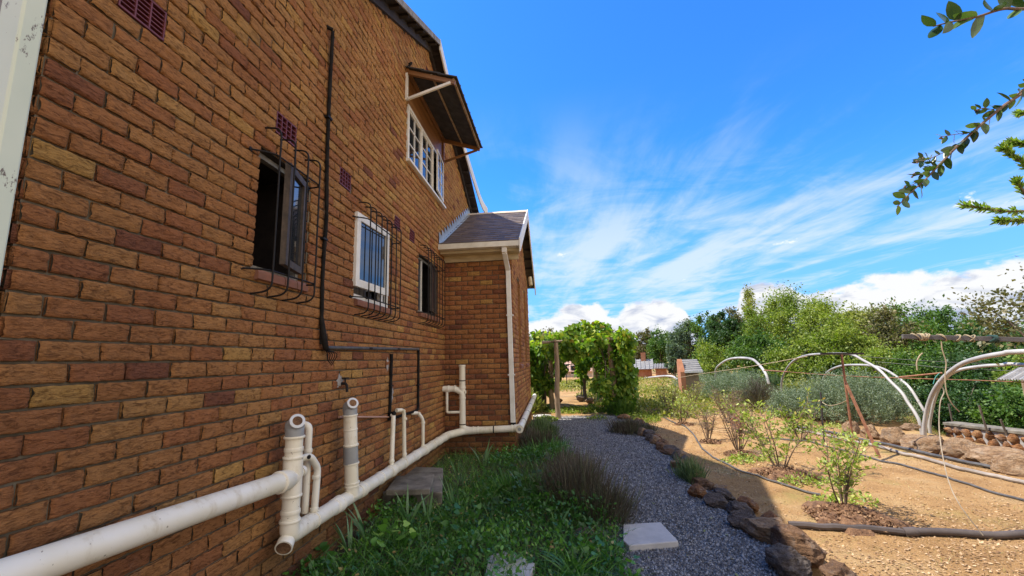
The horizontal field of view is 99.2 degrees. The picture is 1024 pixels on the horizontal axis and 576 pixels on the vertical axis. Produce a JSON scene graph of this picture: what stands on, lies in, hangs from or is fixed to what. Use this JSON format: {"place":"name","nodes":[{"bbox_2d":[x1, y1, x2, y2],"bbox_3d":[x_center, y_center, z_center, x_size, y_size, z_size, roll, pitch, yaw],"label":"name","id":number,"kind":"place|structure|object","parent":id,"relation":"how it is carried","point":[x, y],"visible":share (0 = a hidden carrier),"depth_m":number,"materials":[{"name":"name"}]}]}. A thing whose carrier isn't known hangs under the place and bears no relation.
{"place":"outdoors","nodes":[
{"label":"outdoors","id":0,"kind":"place"},
{"bbox_2d":[547,415,779,575],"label":"gravel path","id":1,"kind":"structure","parent":0,"point":[675,513],"depth_m":4.39,"materials":[{"name":"gravel"}]},
{"bbox_2d":[603,415,670,434],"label":"lavender bush","id":2,"kind":"object","parent":1,"relation":"on","point":[627,426],"visible":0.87,"depth_m":8.91,"materials":[{"name":"plant"}]},
{"bbox_2d":[623,522,678,551],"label":"paving slab","id":3,"kind":"structure","parent":1,"relation":"on","point":[655,535],"depth_m":3.64,"materials":[{"name":"concrete"}]},
{"bbox_2d":[666,450,713,484],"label":"lavender bush","id":4,"kind":"object","parent":1,"relation":"on","point":[686,471],"visible":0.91,"depth_m":5.45,"materials":[{"name":"plant"}]},
{"bbox_2d":[703,492,727,509],"bbox_3d":[2.116,2.205,4.496,0.286,0.158,0.204,-10,-13,42],"label":"edging rock","id":5,"kind":"object","parent":1,"relation":"on","point":[717,500],"visible":0.84,"depth_m":4.45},
{"bbox_2d":[727,509,756,528],"bbox_3d":[2.091,2.103,3.927,0.214,0.197,0.288,13,-17,-56],"label":"edging rock","id":6,"kind":"object","parent":1,"relation":"on","point":[735,518],"visible":0.59,"depth_m":3.92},
{"bbox_2d":[404,0,1023,343],"label":"sky","id":7,"kind":"structure","parent":0,"point":[665,159],"materials":[{"name":"blue"}]},
{"bbox_2d":[532,357,1023,575],"bbox_3d":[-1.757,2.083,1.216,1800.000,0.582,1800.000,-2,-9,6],"label":"ground","id":8,"kind":"structure","parent":0,"point":[780,493],"depth_m":4.80,"materials":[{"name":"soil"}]},
{"bbox_2d":[0,0,535,575],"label":"brick house","id":9,"kind":"structure","parent":8,"relation":"on","point":[154,356],"depth_m":2.59,"materials":[{"name":"brown"}]},
{"bbox_2d":[0,365,536,575],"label":"soil pipe","id":10,"kind":"object","parent":9,"relation":"attached to","point":[289,484],"visible":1,"depth_m":2.83,"materials":[{"name":"beige plastic"}]},
{"bbox_2d":[251,153,305,280],"bbox_3d":[-1.667,-0.502,3.193,0.214,0.840,0.600,-2,-9,6],"label":"window","id":11,"kind":"structure","parent":9,"relation":"in","point":[296,256],"depth_m":3.22,"materials":[{"name":"black glass"}]},
{"bbox_2d":[241,127,320,303],"bbox_3d":[-1.602,-0.500,3.116,0.141,1.173,0.707,-2,-9,6],"label":"burglar grille","id":12,"kind":"object","parent":9,"relation":"attached to","point":[250,148],"visible":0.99,"depth_m":3.08,"materials":[{"name":"black metal"}]},
{"bbox_2d":[319,25,420,419],"bbox_3d":[-1.438,-0.348,4.932,0.113,3.677,2.686,-2,-9,6],"label":"conduit","id":13,"kind":"object","parent":9,"relation":"attached to","point":[323,341],"visible":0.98,"depth_m":3.81,"materials":[{"name":"black metal"}]},
{"bbox_2d":[352,211,389,307],"bbox_3d":[-1.567,-0.256,4.742,0.280,0.856,0.978,-2,-9,6],"label":"window","id":14,"kind":"structure","parent":9,"relation":"in","point":[362,226],"depth_m":4.56,"materials":[{"name":"white paint"}]},
{"bbox_2d":[349,202,401,322],"bbox_3d":[-1.433,-0.244,4.719,0.141,1.163,1.072,-2,-9,6],"label":"burglar grille","id":15,"kind":"object","parent":9,"relation":"attached to","point":[396,243],"visible":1,"depth_m":4.67,"materials":[{"name":"black metal"}]},
{"bbox_2d":[406,77,445,208],"bbox_3d":[-1.339,-2.217,6.981,0.140,1.303,1.950,-2,-9,6],"label":"window","id":16,"kind":"structure","parent":9,"relation":"in","point":[423,142],"depth_m":6.82,"materials":[{"name":"white paint"}]},
{"bbox_2d":[417,257,436,315],"bbox_3d":[-1.297,-0.007,6.759,0.187,0.840,1.042,-2,-9,6],"label":"window","id":17,"kind":"structure","parent":9,"relation":"in","point":[420,260],"depth_m":6.64,"materials":[{"name":"glass"}]},
{"bbox_2d":[416,245,444,327],"bbox_3d":[-1.225,0.005,6.714,0.141,1.163,1.152,-2,-9,6],"label":"burglar grille","id":18,"kind":"object","parent":9,"relation":"attached to","point":[434,255],"visible":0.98,"depth_m":6.66,"materials":[{"name":"black metal"}]},
{"bbox_2d":[305,541,335,572],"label":"leafy weed","id":19,"kind":"object","parent":8,"relation":"on","point":[324,546],"visible":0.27,"depth_m":3.38,"materials":[{"name":"green plant"}]},
{"bbox_2d":[282,415,641,575],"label":"ground cover","id":20,"kind":"object","parent":8,"relation":"on","point":[474,534],"visible":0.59,"depth_m":3.58,"materials":[{"name":"green plant"}]},
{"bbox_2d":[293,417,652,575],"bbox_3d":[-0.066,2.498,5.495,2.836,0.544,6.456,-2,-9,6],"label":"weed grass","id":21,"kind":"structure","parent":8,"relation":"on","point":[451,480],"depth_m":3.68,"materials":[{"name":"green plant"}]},
{"bbox_2d":[371,518,417,549],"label":"leafy weed","id":22,"kind":"object","parent":21,"relation":"on","point":[381,527],"visible":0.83,"depth_m":3.59,"materials":[{"name":"green plant"}]},
{"bbox_2d":[382,467,442,508],"bbox_3d":[-1.177,2.340,5.205,0.840,0.250,1.406,-1,-9,-2],"label":"concrete cover","id":23,"kind":"object","parent":21,"relation":"on","point":[423,481],"visible":0.68,"depth_m":4.70,"materials":[{"name":"concrete"}]},
{"bbox_2d":[428,502,491,537],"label":"leafy weed","id":24,"kind":"object","parent":21,"relation":"on","point":[457,512],"visible":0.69,"depth_m":3.96,"materials":[{"name":"green plant"}]},
{"bbox_2d":[337,452,616,575],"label":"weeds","id":25,"kind":"object","parent":21,"relation":"on","point":[551,546],"visible":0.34,"depth_m":3.73,"materials":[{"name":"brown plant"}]},
{"bbox_2d":[486,550,534,575],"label":"stepping stone","id":26,"kind":"object","parent":21,"relation":"on","point":[530,565],"visible":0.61,"depth_m":3.12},
{"bbox_2d":[465,460,562,514],"bbox_3d":[0.099,2.210,5.016,1.320,0.447,1.380,4,-11,-30],"label":"feathery weed","id":27,"kind":"object","parent":21,"relation":"on","point":[508,480],"visible":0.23,"depth_m":4.92,"materials":[{"name":"green plant"}]},
{"bbox_2d":[493,469,573,512],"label":"leafy weed","id":28,"kind":"object","parent":21,"relation":"on","point":[509,488],"visible":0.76,"depth_m":4.42,"materials":[{"name":"green plant"}]},
{"bbox_2d":[517,420,569,449],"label":"lavender bush","id":29,"kind":"object","parent":21,"relation":"on","point":[530,436],"visible":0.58,"depth_m":7.47,"materials":[{"name":"plant"}]},
{"bbox_2d":[512,432,575,464],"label":"feathery weed","id":30,"kind":"object","parent":21,"relation":"on","point":[554,443],"visible":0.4,"depth_m":6.73,"materials":[{"name":"green plant"}]},
{"bbox_2d":[525,412,562,433],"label":"lavender bush","id":31,"kind":"object","parent":21,"relation":"on","point":[541,423],"visible":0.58,"depth_m":9.04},
{"bbox_2d":[505,444,595,477],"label":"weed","id":32,"kind":"object","parent":21,"relation":"on","point":[557,456],"visible":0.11,"depth_m":5.88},
{"bbox_2d":[532,528,623,575],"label":"grass tussock","id":33,"kind":"object","parent":21,"relation":"on","point":[583,565],"depth_m":3.12,"materials":[{"name":"green plant"}]},
{"bbox_2d":[565,535,640,575],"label":"leafy weed","id":34,"kind":"object","parent":21,"relation":"on","point":[599,544],"visible":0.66,"depth_m":3.31,"materials":[{"name":"green plant"}]},
{"bbox_2d":[529,330,595,409],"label":"grape vine","id":35,"kind":"object","parent":8,"relation":"on","point":[569,349],"visible":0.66,"depth_m":12.50,"materials":[{"name":"green plant"}]},
{"bbox_2d":[530,319,612,400],"bbox_3d":[2.121,2.731,15.325,2.614,2.687,7.029,-2,-9,6],"label":"grape vine","id":36,"kind":"object","parent":8,"relation":"on","point":[583,367],"visible":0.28,"depth_m":13.23,"materials":[{"name":"green plant"}]},
{"bbox_2d":[542,337,616,418],"bbox_3d":[2.248,2.966,15.062,2.366,2.185,7.902,-2,-9,6],"label":"pergola","id":37,"kind":"object","parent":8,"relation":"on","point":[555,405],"visible":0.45,"depth_m":12.05,"materials":[{"name":"wood"}]},
{"bbox_2d":[516,443,647,533],"bbox_3d":[0.700,2.007,4.644,1.319,0.694,2.251,0,-10,-9],"label":"lavender bush","id":38,"kind":"object","parent":8,"relation":"on","point":[576,475],"visible":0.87,"depth_m":4.36,"materials":[{"name":"plant"}]},
{"bbox_2d":[533,402,661,422],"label":"green weeds","id":39,"kind":"object","parent":8,"relation":"on","point":[589,409],"visible":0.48,"depth_m":12.52,"materials":[{"name":"green plant"}]},
{"bbox_2d":[576,326,639,412],"bbox_3d":[3.017,2.762,14.925,1.937,2.566,6.740,-2,-9,6],"label":"grape vine","id":40,"kind":"object","parent":8,"relation":"on","point":[624,343],"visible":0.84,"depth_m":12.10,"materials":[{"name":"green plant"}]},
{"bbox_2d":[604,397,641,415],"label":"leafy bush","id":41,"kind":"object","parent":8,"relation":"on","point":[619,408],"visible":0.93,"depth_m":11.73,"materials":[{"name":"green plant"}]},
{"bbox_2d":[631,352,652,377],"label":"outbuilding","id":42,"kind":"structure","parent":8,"relation":"on","point":[643,364],"depth_m":32.57,"materials":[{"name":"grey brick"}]},
{"bbox_2d":[634,327,653,359],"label":"broadleaf tree","id":43,"kind":"object","parent":8,"relation":"on","point":[640,349],"visible":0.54,"depth_m":41.61,"materials":[{"name":"green plant"}]},
{"bbox_2d":[643,325,670,371],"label":"broadleaf tree","id":44,"kind":"object","parent":8,"relation":"on","point":[657,348],"visible":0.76,"depth_m":37.33,"materials":[{"name":"green plant"}]},
{"bbox_2d":[560,376,778,418],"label":"yellow weeds","id":45,"kind":"object","parent":8,"relation":"on","point":[654,402],"visible":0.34,"depth_m":14.52,"materials":[{"name":"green plant"}]},
{"bbox_2d":[664,341,686,377],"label":"conifer tree","id":46,"kind":"object","parent":8,"relation":"on","point":[673,348],"visible":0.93,"depth_m":30.41,"materials":[{"name":"green plant"}]},
{"bbox_2d":[664,393,696,421],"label":"shrub","id":47,"kind":"object","parent":8,"relation":"on","point":[679,413],"visible":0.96,"depth_m":10.18,"materials":[{"name":"green plant"}]},
{"bbox_2d":[664,316,703,358],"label":"broadleaf tree","id":48,"kind":"object","parent":8,"relation":"on","point":[681,336],"visible":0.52,"depth_m":32.83,"materials":[{"name":"green plant"}]},
{"bbox_2d":[677,359,702,392],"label":"brick shed","id":49,"kind":"structure","parent":8,"relation":"on","point":[687,367],"depth_m":17.44,"materials":[{"name":"orange brick"}]},
{"bbox_2d":[689,401,722,438],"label":"shrub","id":50,"kind":"object","parent":8,"relation":"on","point":[706,426],"visible":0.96,"depth_m":8.24,"materials":[{"name":"green plant"}]},
{"bbox_2d":[686,310,730,360],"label":"broadleaf tree","id":51,"kind":"object","parent":8,"relation":"on","point":[698,328],"visible":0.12,"depth_m":28.97,"materials":[{"name":"green plant"}]},
{"bbox_2d":[689,339,744,381],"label":"broadleaf tree","id":52,"kind":"object","parent":8,"relation":"on","point":[713,355],"visible":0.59,"depth_m":21.21,"materials":[{"name":"green plant"}]},
{"bbox_2d":[707,383,745,422],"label":"shrub","id":53,"kind":"object","parent":8,"relation":"on","point":[732,398],"visible":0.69,"depth_m":10.21,"materials":[{"name":"green plant"}]},
{"bbox_2d":[700,309,757,378],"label":"broadleaf tree","id":54,"kind":"object","parent":8,"relation":"on","point":[724,331],"visible":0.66,"depth_m":25.44,"materials":[{"name":"green plant"}]},
{"bbox_2d":[707,395,756,449],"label":"shrub","id":55,"kind":"object","parent":8,"relation":"on","point":[739,434],"visible":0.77,"depth_m":7.03,"materials":[{"name":"green plant"}]},
{"bbox_2d":[692,363,774,400],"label":"rosemary bush","id":56,"kind":"object","parent":8,"relation":"on","point":[730,381],"visible":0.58,"depth_m":14.60,"materials":[{"name":"plant"}]},
{"bbox_2d":[652,409,825,496],"bbox_3d":[3.715,3.150,10.147,0.586,0.087,10.894,-2,-9,6],"label":"irrigation hose","id":57,"kind":"object","parent":8,"relation":"on","point":[787,485],"visible":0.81,"depth_m":5.64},
{"bbox_2d":[720,320,792,379],"bbox_3d":[10.390,2.877,18.210,2.921,3.084,2.645,-2,-9,6],"label":"broadleaf tree","id":58,"kind":"object","parent":8,"relation":"on","point":[754,351],"visible":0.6,"depth_m":18.09,"materials":[{"name":"green plant"}]},
{"bbox_2d":[733,374,780,408],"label":"lavender bush","id":59,"kind":"object","parent":8,"relation":"on","point":[759,394],"visible":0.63,"depth_m":12.42,"materials":[{"name":"plant"}]},
{"bbox_2d":[741,283,778,338],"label":"broadleaf tree","id":60,"kind":"object","parent":8,"relation":"on","point":[747,294],"visible":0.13,"depth_m":26.29,"materials":[{"name":"green plant"}]},
{"bbox_2d":[740,517,782,543],"bbox_3d":[2.148,2.057,3.652,0.273,0.249,0.519,6,-7,-26],"label":"edging rock","id":61,"kind":"object","parent":8,"relation":"on","point":[759,528],"visible":0.58,"depth_m":3.64,"materials":[{"name":"stone"}]},
{"bbox_2d":[718,387,824,466],"bbox_3d":[3.609,1.914,5.939,1.235,1.127,1.184,-2,-9,6],"label":"shrub","id":62,"kind":"object","parent":8,"relation":"on","point":[760,437],"visible":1,"depth_m":5.85,"materials":[{"name":"green plant"}]},
{"bbox_2d":[746,465,821,484],"bbox_3d":[3.531,2.345,5.540,0.826,0.127,0.756,-2,-9,6],"label":"mulch mound","id":63,"kind":"object","parent":8,"relation":"on","point":[774,472],"visible":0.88,"depth_m":5.49,"materials":[{"name":"brown wood"}]},
{"bbox_2d":[764,543,812,575],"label":"edging rock","id":64,"kind":"object","parent":8,"relation":"on","point":[782,559],"visible":1,"depth_m":3.02,"materials":[{"name":"stone"}]},
{"bbox_2d":[753,337,830,381],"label":"broadleaf tree","id":65,"kind":"object","parent":8,"relation":"on","point":[773,356],"visible":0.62,"depth_m":15.88,"materials":[{"name":"green plant"}]},
{"bbox_2d":[761,381,831,415],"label":"rosemary bush","id":66,"kind":"object","parent":8,"relation":"on","point":[781,396],"visible":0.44,"depth_m":10.58,"materials":[{"name":"plant"}]},
{"bbox_2d":[770,524,826,567],"bbox_3d":[2.198,1.977,3.364,0.298,0.276,0.484,-4,-15,2],"label":"edging rock","id":67,"kind":"object","parent":8,"relation":"on","point":[800,541],"visible":0.61,"depth_m":3.25,"materials":[{"name":"stone"}]},
{"bbox_2d":[776,403,820,441],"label":"shrub","id":68,"kind":"object","parent":8,"relation":"on","point":[782,414],"visible":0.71,"depth_m":7.93,"materials":[{"name":"green plant"}]},
{"bbox_2d":[720,421,878,506],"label":"weeds","id":69,"kind":"object","parent":8,"relation":"on","point":[831,498],"visible":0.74,"depth_m":5.25,"materials":[{"name":"green plant"}]},
{"bbox_2d":[736,280,868,367],"bbox_3d":[13.655,2.066,20.838,5.398,5.333,5.020,-10,-13,43],"label":"broadleaf tree","id":70,"kind":"object","parent":8,"relation":"on","point":[788,307],"visible":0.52,"depth_m":20.38,"materials":[{"name":"green plant"}]},
{"bbox_2d":[632,415,1023,575],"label":"wood chips","id":71,"kind":"object","parent":8,"relation":"on","point":[964,551],"visible":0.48,"depth_m":3.69,"materials":[{"name":"wood"}]},
{"bbox_2d":[781,301,893,372],"bbox_3d":[11.875,2.220,16.022,3.077,3.527,3.001,4,-11,-31],"label":"broadleaf tree","id":72,"kind":"object","parent":8,"relation":"on","point":[833,341],"visible":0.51,"depth_m":15.80,"materials":[{"name":"green plant"}]},
{"bbox_2d":[819,559,857,575],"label":"edging rock","id":73,"kind":"object","parent":8,"relation":"on","point":[833,567],"visible":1,"depth_m":2.88,"materials":[{"name":"stone"}]},
{"bbox_2d":[806,420,881,504],"bbox_3d":[3.299,1.796,4.321,0.844,0.855,0.606,7,-13,-43],"label":"shrub","id":74,"kind":"object","parent":8,"relation":"on","point":[845,480],"visible":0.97,"depth_m":4.27,"materials":[{"name":"green plant"}]},
{"bbox_2d":[820,353,881,457],"bbox_3d":[5.375,1.790,6.739,0.658,1.587,0.523,-2,-9,6],"label":"rusty post","id":75,"kind":"object","parent":8,"relation":"on","point":[847,388],"visible":0.83,"depth_m":6.93,"materials":[{"name":"metal"}]},
{"bbox_2d":[780,352,921,434],"bbox_3d":[7.584,2.394,10.406,0.052,1.682,5.622,-3,-10,9],"label":"pipe hoop","id":76,"kind":"object","parent":8,"relation":"on","point":[911,407],"visible":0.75,"depth_m":8.44,"materials":[{"name":"plastic"}]},
{"bbox_2d":[783,366,922,423],"bbox_3d":[7.685,2.400,9.919,2.785,1.294,2.440,-2,-9,6],"label":"rosemary bush","id":77,"kind":"object","parent":8,"relation":"on","point":[888,404],"visible":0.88,"depth_m":9.55,"materials":[{"name":"plant"}]},
{"bbox_2d":[801,500,913,535],"bbox_3d":[3.222,2.126,4.159,0.827,0.147,0.892,-2,-9,6],"label":"mulch mound","id":78,"kind":"object","parent":8,"relation":"on","point":[841,513],"visible":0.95,"depth_m":4.00,"materials":[{"name":"brown wood"}]},
{"bbox_2d":[822,302,898,339],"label":"broadleaf tree","id":79,"kind":"object","parent":8,"relation":"on","point":[860,315],"visible":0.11,"depth_m":20.73,"materials":[{"name":"green plant"}]},
{"bbox_2d":[822,364,928,432],"bbox_3d":[8.636,2.593,10.669,0.052,1.452,3.795,-3,-9,8],"label":"pipe hoop","id":80,"kind":"object","parent":8,"relation":"on","point":[909,388],"visible":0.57,"depth_m":9.67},
{"bbox_2d":[842,336,927,399],"bbox_3d":[11.793,2.641,13.961,2.838,2.105,2.733,-2,-9,6],"label":"broadleaf tree","id":81,"kind":"object","parent":8,"relation":"on","point":[872,353],"visible":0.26,"depth_m":13.63,"materials":[{"name":"green plant"}]},
{"bbox_2d":[845,299,935,356],"bbox_3d":[13.889,2.247,16.633,3.050,3.574,2.621,-2,-9,6],"label":"broadleaf tree","id":82,"kind":"object","parent":8,"relation":"on","point":[886,333],"visible":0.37,"depth_m":16.29,"materials":[{"name":"green plant"}]},
{"bbox_2d":[879,427,904,445],"bbox_3d":[6.479,2.568,7.389,0.337,0.409,0.464,1,-10,-13],"label":"wall rock","id":83,"kind":"object","parent":8,"relation":"on","point":[893,435],"depth_m":7.35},
{"bbox_2d":[798,426,989,467],"bbox_3d":[6.155,2.530,6.877,0.210,0.085,4.688,-1,-9,-4],"label":"garden pipe","id":84,"kind":"object","parent":8,"relation":"on","point":[940,456],"visible":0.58,"depth_m":6.45,"materials":[{"name":"plastic"}]},
{"bbox_2d":[765,437,1023,500],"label":"irrigation hose","id":85,"kind":"object","parent":8,"relation":"on","point":[987,490],"visible":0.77,"depth_m":5.45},
{"bbox_2d":[788,521,1023,539],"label":"garden pipe","id":86,"kind":"object","parent":8,"relation":"on","point":[919,532],"visible":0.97,"depth_m":3.72,"materials":[{"name":"plastic"}]},
{"bbox_2d":[792,429,1023,483],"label":"garden pipe","id":87,"kind":"object","parent":8,"relation":"on","point":[1015,480],"visible":0.74,"depth_m":5.81,"materials":[{"name":"plastic"}]},
{"bbox_2d":[876,342,953,400],"bbox_3d":[11.791,2.522,12.685,2.091,2.079,2.358,-2,-9,6],"label":"broadleaf tree","id":88,"kind":"object","parent":8,"relation":"on","point":[908,369],"visible":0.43,"depth_m":12.43,"materials":[{"name":"green plant"}]},
{"bbox_2d":[862,296,981,373],"bbox_3d":[18.546,2.300,19.627,4.376,4.237,4.332,3,-10,-24],"label":"broadleaf tree","id":89,"kind":"object","parent":8,"relation":"on","point":[920,312],"visible":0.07,"depth_m":19.79,"materials":[{"name":"green plant"}]},
{"bbox_2d":[912,435,944,453],"bbox_3d":[6.476,2.441,6.651,0.519,0.364,0.376,-1,-9,-3],"label":"wall rock","id":90,"kind":"object","parent":8,"relation":"on","point":[929,443],"depth_m":6.61,"materials":[{"name":"stone"}]},
{"bbox_2d":[901,372,1007,431],"bbox_3d":[10.545,2.805,10.331,2.608,1.616,2.272,2,-10,-20],"label":"bush","id":91,"kind":"object","parent":8,"relation":"on","point":[955,397],"visible":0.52,"depth_m":10.19,"materials":[{"name":"green plant"}]},
{"bbox_2d":[898,344,1011,412],"bbox_3d":[12.179,2.555,11.512,2.717,2.412,2.797,-2,-9,6],"label":"broadleaf tree","id":92,"kind":"object","parent":8,"relation":"on","point":[960,357],"visible":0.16,"depth_m":11.56,"materials":[{"name":"green plant"}]},
{"bbox_2d":[939,437,975,457],"bbox_3d":[6.568,2.363,6.403,0.646,0.330,0.455,7,-13,-43],"label":"wall rock","id":93,"kind":"object","parent":8,"relation":"on","point":[953,447],"depth_m":6.30,"materials":[{"name":"stone"}]},
{"bbox_2d":[892,0,1023,214],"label":"hanging shrub","id":94,"kind":"object","parent":8,"relation":"on","point":[956,14],"visible":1,"depth_m":1.99,"materials":[{"name":"green plant"}]},
{"bbox_2d":[892,294,1023,380],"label":"broadleaf tree","id":95,"kind":"object","parent":8,"relation":"on","point":[943,317],"visible":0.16,"depth_m":16.00,"materials":[{"name":"green plant"}]},
{"bbox_2d":[922,349,1023,435],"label":"pipe hoop","id":96,"kind":"object","parent":8,"relation":"on","point":[949,372],"visible":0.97,"depth_m":6.82,"materials":[{"name":"plastic"}]},
{"bbox_2d":[928,362,1023,433],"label":"pipe hoop","id":97,"kind":"object","parent":8,"relation":"on","point":[959,370],"visible":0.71,"depth_m":7.79,"materials":[{"name":"plastic"}]},
{"bbox_2d":[931,323,1023,371],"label":"broadleaf tree","id":98,"kind":"object","parent":8,"relation":"on","point":[987,348],"visible":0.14,"depth_m":13.27,"materials":[{"name":"green plant"}]},
{"bbox_2d":[932,343,1022,419],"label":"broadleaf tree","id":99,"kind":"object","parent":8,"relation":"on","point":[994,368],"visible":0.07,"depth_m":10.76,"materials":[{"name":"green plant"}]},
{"bbox_2d":[942,379,1023,428],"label":"bush","id":100,"kind":"object","parent":8,"relation":"on","point":[1010,406],"visible":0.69,"depth_m":8.99,"materials":[{"name":"green plant"}]},
{"bbox_2d":[943,421,1023,450],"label":"stone wall","id":101,"kind":"structure","parent":8,"relation":"on","point":[994,436],"depth_m":8.59,"materials":[{"name":"stone"}]},
{"bbox_2d":[947,255,1023,364],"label":"broadleaf tree","id":102,"kind":"object","parent":8,"relation":"on","point":[990,322],"visible":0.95,"depth_m":6.84,"materials":[{"name":"green plant"}]},
{"bbox_2d":[956,108,1023,226],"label":"spiny conifer","id":103,"kind":"object","parent":8,"relation":"on","point":[1007,149],"visible":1,"depth_m":2.49,"materials":[{"name":"green plant"}]},
{"bbox_2d":[963,446,1023,464],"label":"wall rock","id":104,"kind":"object","parent":8,"relation":"on","point":[982,454],"depth_m":5.77,"materials":[{"name":"stone"}]},
{"bbox_2d":[986,347,1023,420],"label":"broadleaf tree","id":105,"kind":"object","parent":8,"relation":"on","point":[1001,373],"visible":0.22,"depth_m":10.15,"materials":[{"name":"green plant"}]},
{"bbox_2d":[990,452,1023,476],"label":"wall rock","id":106,"kind":"object","parent":8,"relation":"on","point":[1011,463],"depth_m":5.44,"materials":[{"name":"stone"}]},
{"bbox_2d":[997,367,1023,392],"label":"tin roof shed","id":107,"kind":"structure","parent":8,"relation":"on","point":[1017,374],"depth_m":7.55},
{"bbox_2d":[901,333,1023,342],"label":"timber beam","id":108,"kind":"structure","parent":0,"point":[959,337],"depth_m":4.20,"materials":[{"name":"wood"}]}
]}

